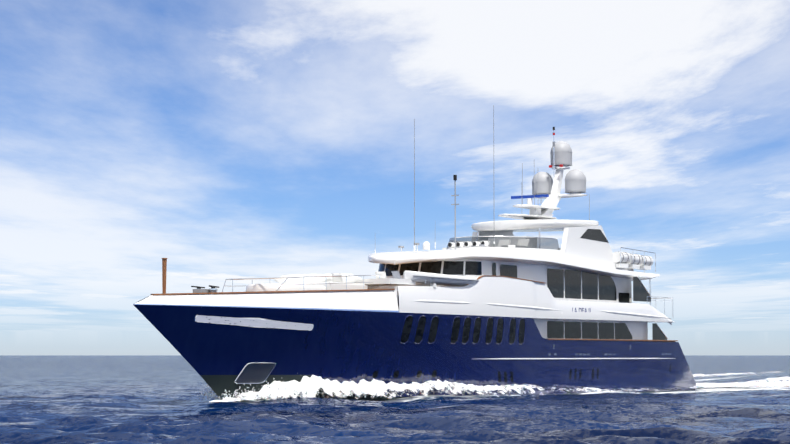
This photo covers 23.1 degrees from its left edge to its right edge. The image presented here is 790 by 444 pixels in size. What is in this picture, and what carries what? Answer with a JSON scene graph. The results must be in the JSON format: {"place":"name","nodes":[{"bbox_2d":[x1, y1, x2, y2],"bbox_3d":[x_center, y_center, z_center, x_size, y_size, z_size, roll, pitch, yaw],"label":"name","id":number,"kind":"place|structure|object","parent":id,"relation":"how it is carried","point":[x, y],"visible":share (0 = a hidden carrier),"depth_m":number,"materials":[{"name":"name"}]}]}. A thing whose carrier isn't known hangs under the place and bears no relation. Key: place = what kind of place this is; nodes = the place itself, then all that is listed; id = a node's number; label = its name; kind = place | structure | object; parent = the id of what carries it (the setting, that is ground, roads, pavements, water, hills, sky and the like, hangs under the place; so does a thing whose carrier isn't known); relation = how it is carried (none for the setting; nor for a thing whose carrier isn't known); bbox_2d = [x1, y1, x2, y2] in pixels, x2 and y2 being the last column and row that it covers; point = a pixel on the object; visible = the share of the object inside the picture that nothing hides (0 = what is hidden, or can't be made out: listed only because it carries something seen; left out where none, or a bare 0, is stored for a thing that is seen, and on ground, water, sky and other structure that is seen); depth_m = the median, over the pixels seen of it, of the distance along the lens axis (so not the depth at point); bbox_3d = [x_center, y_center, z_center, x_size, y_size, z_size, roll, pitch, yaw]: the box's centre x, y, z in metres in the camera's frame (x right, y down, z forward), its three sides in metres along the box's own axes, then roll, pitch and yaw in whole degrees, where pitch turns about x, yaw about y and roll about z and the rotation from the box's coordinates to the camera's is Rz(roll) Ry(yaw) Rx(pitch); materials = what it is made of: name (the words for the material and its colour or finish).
{"place":"outdoors","nodes":[
{"label":"outdoors","id":0,"kind":"place"},
{"bbox_2d":[0,355,789,443],"bbox_3d":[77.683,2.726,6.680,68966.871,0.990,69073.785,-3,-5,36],"label":"sea","id":1,"kind":"structure","parent":0,"point":[99,399],"depth_m":70.18,"materials":[{"name":"liquid"}]},
{"bbox_2d":[133,304,695,401],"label":"yacht hull","id":2,"kind":"object","parent":1,"relation":"on","point":[340,346],"visible":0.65,"depth_m":96.98,"materials":[{"name":"blue paint"}]},
{"bbox_2d":[134,289,398,311],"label":"bow bulwark","id":3,"kind":"object","parent":2,"relation":"on","point":[378,300],"visible":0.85,"depth_m":91.84,"materials":[{"name":"white paint"}]},
{"bbox_2d":[194,315,677,383],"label":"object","id":4,"kind":"object","parent":2,"relation":"on","point":[255,372],"visible":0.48,"depth_m":98.44,"materials":[{"name":"glass"}]},
{"bbox_2d":[368,286,657,322],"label":"decks","id":5,"kind":"object","parent":2,"relation":"on","point":[389,287],"visible":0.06,"depth_m":97.34,"materials":[{"name":"brown wood"}]},
{"bbox_2d":[162,258,430,293],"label":"foredeck equipment","id":6,"kind":"object","parent":5,"relation":"on","point":[331,281],"visible":0.6,"depth_m":95.53,"materials":[{"name":"white paint"}]},
{"bbox_2d":[377,260,631,308],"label":"bridge deck cabin","id":7,"kind":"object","parent":5,"relation":"on","point":[565,284],"depth_m":108.65,"materials":[{"name":"white paint"}]},
{"bbox_2d":[368,249,659,280],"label":"bridge deck roof","id":8,"kind":"structure","parent":7,"relation":"on","point":[402,257],"depth_m":103.97,"materials":[{"name":"white paint"}]},
{"bbox_2d":[375,105,494,253],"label":"roof gear","id":9,"kind":"object","parent":8,"relation":"on","point":[460,245],"visible":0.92,"depth_m":106.79,"materials":[{"name":"white paint"}]},
{"bbox_2d":[443,219,633,270],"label":"sun deck","id":10,"kind":"structure","parent":8,"relation":"on","point":[585,242],"depth_m":110.97,"materials":[{"name":"white paint"}]},
{"bbox_2d":[498,127,589,219],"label":"radar mast","id":11,"kind":"object","parent":10,"relation":"on","point":[546,186],"visible":0.98,"depth_m":115.68,"materials":[{"name":"white metal"}]},
{"bbox_2d":[368,275,673,324],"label":"upper deck bulwark","id":12,"kind":"object","parent":5,"relation":"on","point":[500,296],"visible":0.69,"depth_m":103.75,"materials":[{"name":"white paint"}]},
{"bbox_2d":[403,270,478,287],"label":"station","id":13,"kind":"object","parent":12,"relation":"attached to","point":[422,278],"visible":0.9,"depth_m":98.92,"materials":[{"name":"grey"}]},
{"bbox_2d":[533,318,647,339],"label":"deck house","id":14,"kind":"structure","parent":5,"relation":"on","point":[581,329],"depth_m":111.62,"materials":[{"name":"black glass"}]},
{"bbox_2d":[613,247,669,339],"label":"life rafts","id":15,"kind":"object","parent":5,"relation":"on","point":[637,262],"visible":0.54,"depth_m":116.22,"materials":[{"name":"white paint"}]},
{"bbox_2d":[199,371,789,401],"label":"wake foam","id":16,"kind":"object","parent":1,"relation":"on","point":[311,385],"visible":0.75,"depth_m":95.69,"materials":[{"name":"white"}]},
{"bbox_2d":[0,0,789,354],"label":"sky","id":17,"kind":"structure","parent":0,"point":[220,140],"materials":[{"name":"blue"}]}
]}

